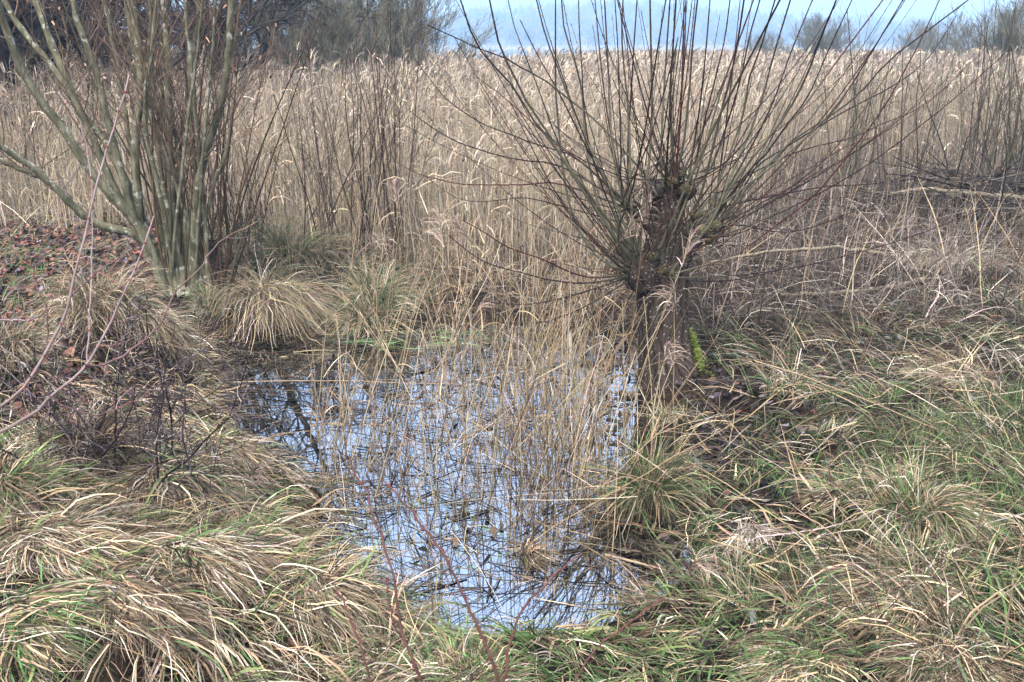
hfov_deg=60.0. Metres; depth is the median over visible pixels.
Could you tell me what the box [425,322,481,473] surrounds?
reed
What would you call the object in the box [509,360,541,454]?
reed
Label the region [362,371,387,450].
reed
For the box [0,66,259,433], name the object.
thorny branch
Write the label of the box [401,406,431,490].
reed
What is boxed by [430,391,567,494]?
reed
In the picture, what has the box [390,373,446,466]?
reed
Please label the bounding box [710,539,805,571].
fallen reed
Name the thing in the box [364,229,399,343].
reed
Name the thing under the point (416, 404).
reed
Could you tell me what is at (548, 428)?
reed
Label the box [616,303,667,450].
reed
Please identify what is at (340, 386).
reed
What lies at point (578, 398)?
reed
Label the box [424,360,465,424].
reed
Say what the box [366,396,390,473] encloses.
reed
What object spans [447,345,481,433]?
reed
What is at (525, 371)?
reed
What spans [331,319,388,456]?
reed
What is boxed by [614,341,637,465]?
reed
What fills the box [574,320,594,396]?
reed
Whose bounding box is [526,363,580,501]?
reed
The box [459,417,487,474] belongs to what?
reed
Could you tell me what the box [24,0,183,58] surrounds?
bare tree
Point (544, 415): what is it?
reed
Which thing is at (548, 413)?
reed
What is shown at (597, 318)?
reed
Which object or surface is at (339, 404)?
reed
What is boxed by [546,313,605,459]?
reed
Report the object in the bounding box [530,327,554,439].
reed
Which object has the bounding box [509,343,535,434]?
reed
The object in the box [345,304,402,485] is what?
reed
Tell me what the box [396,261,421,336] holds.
reed
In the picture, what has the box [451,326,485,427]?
reed
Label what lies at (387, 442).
reed
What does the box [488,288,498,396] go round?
reed
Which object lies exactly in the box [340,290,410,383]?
reed
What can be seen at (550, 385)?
reed
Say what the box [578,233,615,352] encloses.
reed
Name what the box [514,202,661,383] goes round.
reed
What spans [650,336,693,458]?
reed
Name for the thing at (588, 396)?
reed
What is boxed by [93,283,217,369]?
grass tussock
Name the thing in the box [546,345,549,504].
reed
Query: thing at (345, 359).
reed
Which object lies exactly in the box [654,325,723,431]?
reed
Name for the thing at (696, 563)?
reed
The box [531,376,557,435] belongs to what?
reed
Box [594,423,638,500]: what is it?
reed
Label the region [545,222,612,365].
reed
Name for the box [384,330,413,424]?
reed
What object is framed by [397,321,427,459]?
reed
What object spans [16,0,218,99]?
bare tree
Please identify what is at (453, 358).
reed
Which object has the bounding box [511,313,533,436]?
reed
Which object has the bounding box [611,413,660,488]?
reed
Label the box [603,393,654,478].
reed
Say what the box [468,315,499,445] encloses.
reed
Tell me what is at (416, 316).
reed
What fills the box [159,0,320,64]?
bare tree
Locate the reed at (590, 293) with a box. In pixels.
[563,219,625,358]
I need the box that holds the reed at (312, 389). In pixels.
[265,298,351,476]
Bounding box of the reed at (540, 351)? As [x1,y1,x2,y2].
[513,281,561,433]
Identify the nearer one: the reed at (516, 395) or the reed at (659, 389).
the reed at (516, 395)
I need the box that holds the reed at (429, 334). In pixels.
[426,291,431,374]
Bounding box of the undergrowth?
[21,0,365,127]
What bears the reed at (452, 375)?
in the pond water at (510, 607)
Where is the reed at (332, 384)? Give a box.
[320,352,348,425]
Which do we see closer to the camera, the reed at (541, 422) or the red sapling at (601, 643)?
the red sapling at (601, 643)
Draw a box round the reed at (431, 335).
[424,302,434,369]
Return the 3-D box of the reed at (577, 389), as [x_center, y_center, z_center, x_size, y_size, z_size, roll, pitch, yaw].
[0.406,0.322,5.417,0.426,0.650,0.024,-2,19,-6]
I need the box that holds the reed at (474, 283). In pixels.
[436,196,511,378]
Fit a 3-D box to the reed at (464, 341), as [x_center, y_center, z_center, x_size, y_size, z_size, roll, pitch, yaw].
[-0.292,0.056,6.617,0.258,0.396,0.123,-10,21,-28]
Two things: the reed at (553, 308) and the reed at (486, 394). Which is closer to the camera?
the reed at (486, 394)
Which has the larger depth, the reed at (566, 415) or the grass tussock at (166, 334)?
the grass tussock at (166, 334)
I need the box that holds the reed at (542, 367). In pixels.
[533,304,551,441]
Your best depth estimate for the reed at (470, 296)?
6.16 m
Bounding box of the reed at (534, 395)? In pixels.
[499,341,567,455]
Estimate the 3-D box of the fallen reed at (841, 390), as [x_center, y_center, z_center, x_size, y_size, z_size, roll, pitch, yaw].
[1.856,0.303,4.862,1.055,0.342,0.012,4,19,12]
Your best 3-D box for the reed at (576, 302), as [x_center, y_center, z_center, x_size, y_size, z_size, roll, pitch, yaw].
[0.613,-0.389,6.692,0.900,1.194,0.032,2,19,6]
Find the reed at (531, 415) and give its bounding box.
[506,324,558,501]
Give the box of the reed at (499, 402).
[494,359,505,458]
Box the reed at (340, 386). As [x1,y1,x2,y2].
[336,317,344,458]
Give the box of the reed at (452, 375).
[436,337,470,417]
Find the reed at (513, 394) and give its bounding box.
[508,377,525,433]
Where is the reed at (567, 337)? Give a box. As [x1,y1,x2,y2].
[564,269,570,407]
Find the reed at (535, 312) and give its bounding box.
[517,231,547,390]
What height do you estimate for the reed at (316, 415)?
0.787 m
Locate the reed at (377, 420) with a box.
[357,360,400,480]
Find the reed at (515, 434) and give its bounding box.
[494,389,535,470]
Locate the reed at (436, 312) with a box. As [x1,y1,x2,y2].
[417,247,453,367]
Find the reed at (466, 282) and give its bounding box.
[463,204,480,361]
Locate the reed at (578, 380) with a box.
[571,330,587,434]
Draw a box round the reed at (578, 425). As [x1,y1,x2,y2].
[574,370,582,481]
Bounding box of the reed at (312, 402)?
[310,349,314,441]
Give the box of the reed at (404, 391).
[363,356,450,419]
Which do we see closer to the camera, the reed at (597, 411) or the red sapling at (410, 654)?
the red sapling at (410, 654)
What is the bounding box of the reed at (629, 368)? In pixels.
[576,296,680,454]
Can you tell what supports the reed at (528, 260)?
in the pond water at (510, 607)
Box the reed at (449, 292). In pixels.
[423,195,476,386]
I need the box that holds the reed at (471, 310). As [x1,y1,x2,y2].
[457,272,475,355]
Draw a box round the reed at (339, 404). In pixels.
[303,354,381,454]
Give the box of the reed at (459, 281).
[450,227,469,349]
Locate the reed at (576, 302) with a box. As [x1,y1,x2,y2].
[537,231,638,355]
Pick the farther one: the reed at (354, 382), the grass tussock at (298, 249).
the grass tussock at (298, 249)
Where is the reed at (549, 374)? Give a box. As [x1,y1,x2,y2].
[543,328,555,432]
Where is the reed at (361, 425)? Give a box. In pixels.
[338,386,381,462]
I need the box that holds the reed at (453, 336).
[440,277,473,385]
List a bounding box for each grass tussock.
[0,298,86,383]
[0,435,75,518]
[0,485,175,593]
[0,575,140,681]
[1,384,172,494]
[20,243,180,350]
[48,551,260,681]
[77,433,264,533]
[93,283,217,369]
[107,496,315,615]
[173,411,283,478]
[179,279,247,320]
[186,219,359,350]
[203,485,321,550]
[230,201,364,274]
[254,527,412,661]
[303,237,440,339]
[387,610,543,681]
[500,531,564,574]
[552,408,736,545]
[636,392,697,425]
[709,507,786,566]
[716,625,873,681]
[745,355,828,409]
[768,523,1023,651]
[788,472,883,514]
[794,410,873,459]
[824,413,1023,564]
[855,597,1023,681]
[876,210,1021,279]
[882,339,1016,398]
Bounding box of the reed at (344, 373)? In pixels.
[336,322,348,451]
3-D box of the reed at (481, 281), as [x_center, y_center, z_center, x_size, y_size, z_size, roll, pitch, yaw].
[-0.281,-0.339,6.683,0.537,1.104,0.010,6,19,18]
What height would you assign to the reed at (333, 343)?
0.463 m
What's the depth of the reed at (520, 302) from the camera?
6.27 m
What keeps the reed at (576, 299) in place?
in the pond water at (510, 607)
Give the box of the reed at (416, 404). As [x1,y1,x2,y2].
[399,344,437,457]
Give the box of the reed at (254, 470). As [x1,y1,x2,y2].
[237,456,289,491]
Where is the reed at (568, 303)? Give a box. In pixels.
[533,226,609,380]
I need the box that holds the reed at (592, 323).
[591,268,592,379]
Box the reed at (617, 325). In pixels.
[599,292,634,363]
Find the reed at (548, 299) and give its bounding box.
[526,227,572,360]
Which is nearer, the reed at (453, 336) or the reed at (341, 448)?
the reed at (341, 448)
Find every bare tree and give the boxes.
[0,0,147,199]
[0,0,291,201]
[8,0,103,103]
[11,0,170,172]
[16,0,133,135]
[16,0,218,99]
[18,0,357,124]
[21,0,177,68]
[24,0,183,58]
[139,1,276,52]
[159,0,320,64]
[177,0,316,61]
[226,0,403,106]
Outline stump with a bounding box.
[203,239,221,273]
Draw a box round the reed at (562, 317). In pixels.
[555,251,575,382]
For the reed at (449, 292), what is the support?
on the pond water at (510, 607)
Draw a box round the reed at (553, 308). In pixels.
[544,257,559,372]
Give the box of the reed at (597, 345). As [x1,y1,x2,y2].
[543,316,636,366]
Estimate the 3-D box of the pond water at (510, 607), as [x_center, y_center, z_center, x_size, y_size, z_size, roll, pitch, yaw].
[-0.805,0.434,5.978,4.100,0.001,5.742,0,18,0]
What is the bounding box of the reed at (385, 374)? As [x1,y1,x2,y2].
[381,345,389,403]
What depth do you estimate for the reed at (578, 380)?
5.31 m
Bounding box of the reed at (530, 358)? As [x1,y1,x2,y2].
[515,298,542,432]
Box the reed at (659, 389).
[657,370,659,419]
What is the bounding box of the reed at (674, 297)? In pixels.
[640,277,685,449]
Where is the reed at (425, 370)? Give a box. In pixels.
[424,340,447,400]
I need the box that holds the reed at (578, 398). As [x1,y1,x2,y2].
[572,374,591,420]
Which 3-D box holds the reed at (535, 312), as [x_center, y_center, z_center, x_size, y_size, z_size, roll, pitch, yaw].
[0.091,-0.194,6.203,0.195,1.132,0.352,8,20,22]
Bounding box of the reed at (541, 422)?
[499,378,584,467]
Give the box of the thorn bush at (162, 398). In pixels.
[0,277,275,524]
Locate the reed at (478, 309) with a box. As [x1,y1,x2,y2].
[434,293,502,371]
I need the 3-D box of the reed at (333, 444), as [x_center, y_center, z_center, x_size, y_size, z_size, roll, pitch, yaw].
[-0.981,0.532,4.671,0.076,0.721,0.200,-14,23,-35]
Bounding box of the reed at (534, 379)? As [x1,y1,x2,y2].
[520,342,538,437]
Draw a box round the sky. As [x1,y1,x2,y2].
[78,0,1022,25]
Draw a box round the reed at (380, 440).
[365,416,404,467]
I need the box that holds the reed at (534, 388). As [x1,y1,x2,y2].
[518,347,551,435]
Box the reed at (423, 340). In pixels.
[418,314,435,373]
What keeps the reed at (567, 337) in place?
in the pond water at (510, 607)
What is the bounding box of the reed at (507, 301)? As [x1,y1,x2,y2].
[504,268,510,331]
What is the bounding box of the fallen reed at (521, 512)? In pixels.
[392,451,618,565]
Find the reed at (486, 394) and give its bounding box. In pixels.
[475,346,496,449]
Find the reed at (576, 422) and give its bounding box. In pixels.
[571,356,577,480]
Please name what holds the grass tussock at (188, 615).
on the ground at (252, 332)
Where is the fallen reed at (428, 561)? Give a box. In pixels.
[329,545,502,579]
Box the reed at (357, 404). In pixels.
[329,318,385,494]
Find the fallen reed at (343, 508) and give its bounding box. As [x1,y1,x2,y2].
[281,505,407,519]
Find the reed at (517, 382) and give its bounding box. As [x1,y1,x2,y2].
[499,295,537,463]
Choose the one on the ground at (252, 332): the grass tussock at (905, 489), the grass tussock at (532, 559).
the grass tussock at (905, 489)
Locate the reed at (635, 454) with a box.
[583,413,684,502]
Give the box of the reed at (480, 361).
[477,307,485,420]
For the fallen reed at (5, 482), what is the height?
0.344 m
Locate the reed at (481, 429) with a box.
[478,377,488,470]
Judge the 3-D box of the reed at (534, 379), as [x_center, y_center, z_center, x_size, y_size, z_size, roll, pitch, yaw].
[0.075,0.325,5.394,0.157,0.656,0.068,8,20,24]
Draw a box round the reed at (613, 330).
[597,291,631,365]
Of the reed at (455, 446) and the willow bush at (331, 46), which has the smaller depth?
the reed at (455, 446)
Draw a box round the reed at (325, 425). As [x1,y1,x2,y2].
[319,369,334,495]
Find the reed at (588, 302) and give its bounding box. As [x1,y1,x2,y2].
[566,222,607,377]
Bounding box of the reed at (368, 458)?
[355,427,383,485]
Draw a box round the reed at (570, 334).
[564,329,571,389]
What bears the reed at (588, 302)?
in the pond water at (510, 607)
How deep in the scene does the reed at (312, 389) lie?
4.75 m
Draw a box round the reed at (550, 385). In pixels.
[518,340,579,440]
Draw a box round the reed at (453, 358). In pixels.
[434,279,471,441]
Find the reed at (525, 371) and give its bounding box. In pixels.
[509,341,534,404]
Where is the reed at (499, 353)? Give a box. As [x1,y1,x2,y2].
[495,276,505,451]
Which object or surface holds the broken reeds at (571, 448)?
in the pond water at (510, 607)
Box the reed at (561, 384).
[541,319,585,444]
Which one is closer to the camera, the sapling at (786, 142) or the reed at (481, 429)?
the reed at (481, 429)
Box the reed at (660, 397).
[635,356,709,455]
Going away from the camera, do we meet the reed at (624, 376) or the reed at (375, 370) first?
the reed at (624, 376)
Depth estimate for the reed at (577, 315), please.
6.21 m
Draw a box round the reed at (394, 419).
[369,366,418,467]
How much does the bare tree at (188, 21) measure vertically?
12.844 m
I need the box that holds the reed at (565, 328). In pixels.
[558,270,589,395]
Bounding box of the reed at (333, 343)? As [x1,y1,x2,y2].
[324,313,346,370]
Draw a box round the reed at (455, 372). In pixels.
[447,315,463,431]
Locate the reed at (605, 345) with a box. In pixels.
[594,302,614,398]
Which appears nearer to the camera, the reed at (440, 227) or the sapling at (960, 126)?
the reed at (440, 227)
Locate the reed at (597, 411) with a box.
[594,367,613,481]
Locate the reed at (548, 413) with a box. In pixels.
[546,376,555,474]
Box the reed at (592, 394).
[553,371,621,425]
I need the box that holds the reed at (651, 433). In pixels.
[611,362,697,512]
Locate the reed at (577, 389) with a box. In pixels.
[549,342,613,434]
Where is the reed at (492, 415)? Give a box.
[482,376,507,445]
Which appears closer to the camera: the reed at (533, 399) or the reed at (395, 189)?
the reed at (533, 399)
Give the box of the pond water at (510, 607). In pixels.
[194,304,695,636]
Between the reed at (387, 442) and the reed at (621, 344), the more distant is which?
the reed at (621, 344)
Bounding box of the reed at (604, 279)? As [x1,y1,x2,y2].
[590,240,611,316]
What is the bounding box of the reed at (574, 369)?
[541,338,606,430]
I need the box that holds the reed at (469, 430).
[459,399,480,463]
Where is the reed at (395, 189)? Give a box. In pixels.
[383,175,417,351]
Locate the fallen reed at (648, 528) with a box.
[589,520,715,544]
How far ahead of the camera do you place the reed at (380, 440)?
4.94 m
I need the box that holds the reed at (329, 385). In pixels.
[322,344,349,448]
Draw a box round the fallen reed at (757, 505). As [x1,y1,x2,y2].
[676,452,837,560]
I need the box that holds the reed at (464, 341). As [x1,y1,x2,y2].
[456,322,486,368]
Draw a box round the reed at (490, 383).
[477,348,510,432]
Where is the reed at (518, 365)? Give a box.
[503,340,569,404]
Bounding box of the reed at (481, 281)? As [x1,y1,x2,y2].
[447,226,507,352]
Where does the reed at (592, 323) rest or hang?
in the pond water at (510, 607)
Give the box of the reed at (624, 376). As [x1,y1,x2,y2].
[622,300,625,454]
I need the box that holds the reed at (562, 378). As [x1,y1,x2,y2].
[534,326,580,452]
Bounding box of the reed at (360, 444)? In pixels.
[333,402,363,492]
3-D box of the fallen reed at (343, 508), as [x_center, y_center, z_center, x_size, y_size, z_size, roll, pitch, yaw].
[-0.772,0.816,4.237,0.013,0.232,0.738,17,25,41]
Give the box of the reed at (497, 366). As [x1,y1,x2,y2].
[470,292,528,450]
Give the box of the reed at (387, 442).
[380,388,401,496]
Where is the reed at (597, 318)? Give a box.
[592,275,606,366]
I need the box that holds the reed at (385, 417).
[383,377,388,445]
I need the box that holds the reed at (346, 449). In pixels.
[325,396,355,499]
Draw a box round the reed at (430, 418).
[414,375,487,480]
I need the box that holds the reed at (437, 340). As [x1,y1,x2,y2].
[419,288,448,396]
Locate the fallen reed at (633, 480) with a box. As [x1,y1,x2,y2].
[530,415,748,543]
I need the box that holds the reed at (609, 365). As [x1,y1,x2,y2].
[573,302,643,443]
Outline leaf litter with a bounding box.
[0,210,1023,681]
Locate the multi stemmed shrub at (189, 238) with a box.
[0,0,326,297]
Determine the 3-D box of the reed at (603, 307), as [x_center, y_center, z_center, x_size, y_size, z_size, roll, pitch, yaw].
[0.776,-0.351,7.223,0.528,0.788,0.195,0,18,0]
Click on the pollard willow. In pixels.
(675, 193)
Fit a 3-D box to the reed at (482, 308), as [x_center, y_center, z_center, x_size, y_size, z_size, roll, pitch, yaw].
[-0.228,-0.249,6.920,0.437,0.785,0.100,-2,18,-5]
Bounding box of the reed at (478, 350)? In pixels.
[456,275,499,423]
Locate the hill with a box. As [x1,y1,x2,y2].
[163,17,970,49]
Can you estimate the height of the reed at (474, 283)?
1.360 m
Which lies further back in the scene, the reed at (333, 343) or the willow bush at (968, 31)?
the willow bush at (968, 31)
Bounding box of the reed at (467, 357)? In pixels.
[454,317,480,403]
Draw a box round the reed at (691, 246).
[630,221,713,419]
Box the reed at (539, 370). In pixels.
[507,334,569,405]
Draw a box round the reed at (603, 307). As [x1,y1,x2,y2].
[580,280,623,338]
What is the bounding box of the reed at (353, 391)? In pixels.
[330,337,378,445]
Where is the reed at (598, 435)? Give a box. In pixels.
[583,377,608,501]
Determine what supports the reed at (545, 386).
in the pond water at (510, 607)
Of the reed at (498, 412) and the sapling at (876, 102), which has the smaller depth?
the reed at (498, 412)
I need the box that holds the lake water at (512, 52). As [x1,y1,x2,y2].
[425,50,590,65]
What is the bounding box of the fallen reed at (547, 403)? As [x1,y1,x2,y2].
[410,350,687,458]
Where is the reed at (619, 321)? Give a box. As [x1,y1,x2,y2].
[601,237,645,381]
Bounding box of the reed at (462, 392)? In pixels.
[436,355,490,428]
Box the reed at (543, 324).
[517,273,555,390]
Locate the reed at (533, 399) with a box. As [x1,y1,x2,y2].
[530,359,547,448]
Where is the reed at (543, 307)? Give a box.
[523,235,569,367]
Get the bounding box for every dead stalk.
[852,309,879,388]
[971,500,996,568]
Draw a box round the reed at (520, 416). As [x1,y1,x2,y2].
[497,353,556,470]
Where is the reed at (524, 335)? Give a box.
[522,299,527,392]
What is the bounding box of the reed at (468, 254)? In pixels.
[464,187,480,339]
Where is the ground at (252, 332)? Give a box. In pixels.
[0,50,1023,681]
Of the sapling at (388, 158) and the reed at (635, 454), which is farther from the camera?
the sapling at (388, 158)
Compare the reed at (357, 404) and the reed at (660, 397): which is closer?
the reed at (357, 404)
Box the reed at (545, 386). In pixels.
[535,320,558,452]
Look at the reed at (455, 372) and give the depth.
5.45 m
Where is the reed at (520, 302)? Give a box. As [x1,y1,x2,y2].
[495,255,528,366]
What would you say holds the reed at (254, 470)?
on the ground at (252, 332)
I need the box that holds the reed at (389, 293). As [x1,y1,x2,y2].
[385,207,408,380]
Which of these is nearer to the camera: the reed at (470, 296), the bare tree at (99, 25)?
the reed at (470, 296)
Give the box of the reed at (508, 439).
[502,390,517,488]
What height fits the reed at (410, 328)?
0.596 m
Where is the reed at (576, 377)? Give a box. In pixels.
[562,340,577,428]
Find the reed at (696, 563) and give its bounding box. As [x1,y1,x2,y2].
[670,539,746,593]
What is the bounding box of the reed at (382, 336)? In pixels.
[366,266,402,399]
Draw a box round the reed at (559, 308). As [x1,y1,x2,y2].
[539,280,594,352]
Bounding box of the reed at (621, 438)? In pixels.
[603,395,637,500]
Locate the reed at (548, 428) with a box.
[543,375,556,481]
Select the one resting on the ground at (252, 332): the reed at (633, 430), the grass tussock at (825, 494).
the grass tussock at (825, 494)
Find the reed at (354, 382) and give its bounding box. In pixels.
[318,331,369,439]
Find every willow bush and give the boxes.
[210,0,431,113]
[238,0,503,89]
[732,27,795,53]
[775,5,883,54]
[893,13,964,52]
[914,0,1023,61]
[990,0,1023,56]
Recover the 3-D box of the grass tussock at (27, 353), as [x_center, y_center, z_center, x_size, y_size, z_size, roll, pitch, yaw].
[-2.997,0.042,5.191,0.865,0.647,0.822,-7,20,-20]
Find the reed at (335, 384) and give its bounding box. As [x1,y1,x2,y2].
[322,342,353,421]
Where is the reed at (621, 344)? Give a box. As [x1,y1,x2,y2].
[593,309,646,388]
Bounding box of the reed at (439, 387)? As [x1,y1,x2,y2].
[428,351,446,417]
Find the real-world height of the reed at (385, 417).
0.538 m
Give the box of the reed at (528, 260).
[525,193,531,349]
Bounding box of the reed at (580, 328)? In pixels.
[528,299,632,379]
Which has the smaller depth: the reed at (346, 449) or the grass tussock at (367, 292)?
the reed at (346, 449)
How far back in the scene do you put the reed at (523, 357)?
5.25 m
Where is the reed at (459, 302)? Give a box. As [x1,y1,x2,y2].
[440,238,477,381]
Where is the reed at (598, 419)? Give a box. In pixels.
[594,384,601,453]
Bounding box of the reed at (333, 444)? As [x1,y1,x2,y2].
[306,374,340,498]
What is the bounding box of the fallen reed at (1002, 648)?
[998,528,1023,663]
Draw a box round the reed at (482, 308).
[464,262,509,351]
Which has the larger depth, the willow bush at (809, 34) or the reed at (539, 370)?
the willow bush at (809, 34)
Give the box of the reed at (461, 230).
[440,210,574,361]
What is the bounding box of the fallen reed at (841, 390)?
[754,360,947,432]
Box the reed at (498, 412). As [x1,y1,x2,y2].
[487,344,506,475]
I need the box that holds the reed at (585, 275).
[576,197,607,338]
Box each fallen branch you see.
[709,245,885,262]
[780,277,927,296]
[889,187,1023,200]
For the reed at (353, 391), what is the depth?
5.26 m
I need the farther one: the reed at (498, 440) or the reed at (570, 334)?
the reed at (570, 334)
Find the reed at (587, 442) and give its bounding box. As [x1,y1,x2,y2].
[563,406,595,498]
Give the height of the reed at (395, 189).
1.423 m
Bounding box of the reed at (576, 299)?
[561,246,584,361]
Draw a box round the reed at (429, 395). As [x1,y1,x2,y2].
[399,343,464,442]
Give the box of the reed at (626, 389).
[623,353,638,431]
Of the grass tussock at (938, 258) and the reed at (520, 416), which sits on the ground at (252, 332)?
the grass tussock at (938, 258)
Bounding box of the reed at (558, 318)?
[552,277,562,372]
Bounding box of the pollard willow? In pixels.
[394,0,1020,391]
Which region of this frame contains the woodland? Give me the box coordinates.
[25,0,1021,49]
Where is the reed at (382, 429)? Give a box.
[355,386,415,469]
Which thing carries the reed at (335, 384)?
in the pond water at (510, 607)
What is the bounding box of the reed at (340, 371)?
[329,312,345,433]
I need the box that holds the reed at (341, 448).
[334,400,357,494]
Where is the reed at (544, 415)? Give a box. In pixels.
[506,355,573,477]
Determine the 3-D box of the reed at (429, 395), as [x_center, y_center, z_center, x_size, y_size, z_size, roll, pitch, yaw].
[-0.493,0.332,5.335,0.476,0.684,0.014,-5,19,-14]
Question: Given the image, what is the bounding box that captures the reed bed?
[0,25,1023,303]
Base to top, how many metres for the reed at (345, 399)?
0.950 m
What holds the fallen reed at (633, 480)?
on the ground at (252, 332)
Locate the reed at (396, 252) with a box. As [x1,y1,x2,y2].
[382,188,406,329]
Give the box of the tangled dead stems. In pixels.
[0,116,1023,669]
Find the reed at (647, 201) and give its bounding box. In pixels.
[624,174,657,387]
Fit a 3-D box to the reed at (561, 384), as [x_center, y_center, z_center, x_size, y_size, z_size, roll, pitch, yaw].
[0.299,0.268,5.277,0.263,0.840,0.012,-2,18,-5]
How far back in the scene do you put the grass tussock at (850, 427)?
4.90 m
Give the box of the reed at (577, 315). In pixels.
[561,280,589,385]
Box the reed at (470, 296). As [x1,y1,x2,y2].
[449,234,496,351]
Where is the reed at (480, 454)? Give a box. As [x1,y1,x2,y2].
[472,420,483,488]
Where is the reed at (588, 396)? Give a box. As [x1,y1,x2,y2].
[541,328,632,470]
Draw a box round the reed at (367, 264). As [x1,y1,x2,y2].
[340,191,384,334]
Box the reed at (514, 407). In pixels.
[508,347,517,472]
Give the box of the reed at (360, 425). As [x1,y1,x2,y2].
[348,383,378,466]
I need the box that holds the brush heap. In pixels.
[694,103,1023,254]
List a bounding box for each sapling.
[204,91,315,271]
[253,28,401,270]
[288,0,436,258]
[293,0,470,265]
[335,584,371,681]
[348,454,422,681]
[383,481,582,681]
[473,58,531,178]
[574,594,667,681]
[766,93,807,193]
[798,20,916,196]
[810,3,901,184]
[846,17,955,203]
[858,28,907,159]
[890,32,1023,187]
[908,0,987,162]
[937,0,1023,184]
[951,0,1023,192]
[952,66,1023,175]
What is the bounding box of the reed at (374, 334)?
[342,294,400,369]
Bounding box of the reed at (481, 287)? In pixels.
[451,227,506,346]
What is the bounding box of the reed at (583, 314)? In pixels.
[570,241,601,381]
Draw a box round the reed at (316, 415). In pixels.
[311,345,333,475]
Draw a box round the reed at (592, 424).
[581,367,608,474]
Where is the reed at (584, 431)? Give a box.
[579,378,590,470]
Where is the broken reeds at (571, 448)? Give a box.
[304,221,734,611]
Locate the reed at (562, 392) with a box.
[561,343,567,436]
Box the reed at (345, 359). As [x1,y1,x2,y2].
[343,292,350,424]
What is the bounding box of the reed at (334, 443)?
[326,397,343,485]
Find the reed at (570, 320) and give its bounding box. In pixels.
[567,285,572,372]
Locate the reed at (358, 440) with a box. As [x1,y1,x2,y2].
[346,394,371,485]
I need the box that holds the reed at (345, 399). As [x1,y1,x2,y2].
[332,317,359,482]
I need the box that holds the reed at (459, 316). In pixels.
[437,252,480,388]
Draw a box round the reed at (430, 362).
[422,311,439,394]
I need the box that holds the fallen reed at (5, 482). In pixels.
[4,481,56,517]
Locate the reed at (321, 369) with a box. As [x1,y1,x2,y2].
[317,311,326,422]
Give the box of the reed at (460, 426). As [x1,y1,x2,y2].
[455,395,480,451]
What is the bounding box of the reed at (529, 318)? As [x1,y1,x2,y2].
[513,255,546,400]
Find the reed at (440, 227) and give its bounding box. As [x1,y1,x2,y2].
[419,203,464,401]
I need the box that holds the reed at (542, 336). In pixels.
[521,293,553,417]
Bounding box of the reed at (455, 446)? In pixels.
[416,412,505,476]
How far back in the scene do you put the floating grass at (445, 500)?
5.37 m
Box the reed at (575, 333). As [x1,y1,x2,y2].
[551,285,594,380]
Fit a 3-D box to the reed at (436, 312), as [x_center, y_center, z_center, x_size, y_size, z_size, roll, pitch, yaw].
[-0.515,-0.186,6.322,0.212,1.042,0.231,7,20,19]
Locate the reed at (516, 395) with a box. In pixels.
[501,303,540,476]
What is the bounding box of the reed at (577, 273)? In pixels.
[560,215,601,362]
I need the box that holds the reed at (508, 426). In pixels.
[471,368,550,476]
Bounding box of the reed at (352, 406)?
[339,368,365,449]
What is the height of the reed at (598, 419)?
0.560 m
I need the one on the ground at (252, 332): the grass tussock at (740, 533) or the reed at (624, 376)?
the grass tussock at (740, 533)
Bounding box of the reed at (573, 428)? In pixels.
[554,367,593,494]
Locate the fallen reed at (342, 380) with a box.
[237,380,476,384]
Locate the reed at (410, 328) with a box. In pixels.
[394,306,427,361]
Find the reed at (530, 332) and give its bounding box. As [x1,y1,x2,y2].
[525,257,535,412]
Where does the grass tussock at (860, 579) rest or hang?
on the ground at (252, 332)
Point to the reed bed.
(462, 127)
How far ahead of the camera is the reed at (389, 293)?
6.27 m
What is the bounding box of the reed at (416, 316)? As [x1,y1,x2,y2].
[402,257,436,369]
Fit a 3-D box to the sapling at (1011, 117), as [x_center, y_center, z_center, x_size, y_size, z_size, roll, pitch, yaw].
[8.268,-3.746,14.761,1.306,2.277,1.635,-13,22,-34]
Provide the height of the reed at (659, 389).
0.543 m
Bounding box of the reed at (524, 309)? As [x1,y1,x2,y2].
[503,244,552,382]
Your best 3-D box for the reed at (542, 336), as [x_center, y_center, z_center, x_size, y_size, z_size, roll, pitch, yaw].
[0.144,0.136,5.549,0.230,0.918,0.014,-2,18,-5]
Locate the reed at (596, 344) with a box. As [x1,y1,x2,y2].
[586,286,604,409]
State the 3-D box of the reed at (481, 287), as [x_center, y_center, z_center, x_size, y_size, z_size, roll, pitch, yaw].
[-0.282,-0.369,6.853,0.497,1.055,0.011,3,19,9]
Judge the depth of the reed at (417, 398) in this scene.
5.49 m
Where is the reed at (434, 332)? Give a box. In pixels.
[425,275,447,376]
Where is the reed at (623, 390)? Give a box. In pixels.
[621,359,665,438]
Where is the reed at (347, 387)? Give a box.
[321,295,361,463]
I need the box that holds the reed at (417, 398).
[391,359,445,433]
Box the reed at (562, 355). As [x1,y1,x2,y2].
[555,300,573,434]
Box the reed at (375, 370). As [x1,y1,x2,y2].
[369,345,384,391]
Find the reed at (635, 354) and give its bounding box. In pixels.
[599,295,665,418]
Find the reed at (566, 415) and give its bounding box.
[563,365,566,457]
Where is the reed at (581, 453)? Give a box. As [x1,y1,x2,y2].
[545,411,611,498]
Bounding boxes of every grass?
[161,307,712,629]
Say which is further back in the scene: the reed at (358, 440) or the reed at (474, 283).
the reed at (474, 283)
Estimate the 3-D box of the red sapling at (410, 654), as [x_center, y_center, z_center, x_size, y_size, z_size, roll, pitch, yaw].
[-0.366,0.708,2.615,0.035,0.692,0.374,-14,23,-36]
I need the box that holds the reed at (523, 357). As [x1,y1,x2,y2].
[510,286,527,441]
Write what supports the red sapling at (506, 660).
on the ground at (252, 332)
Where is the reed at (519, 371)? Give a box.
[515,326,520,422]

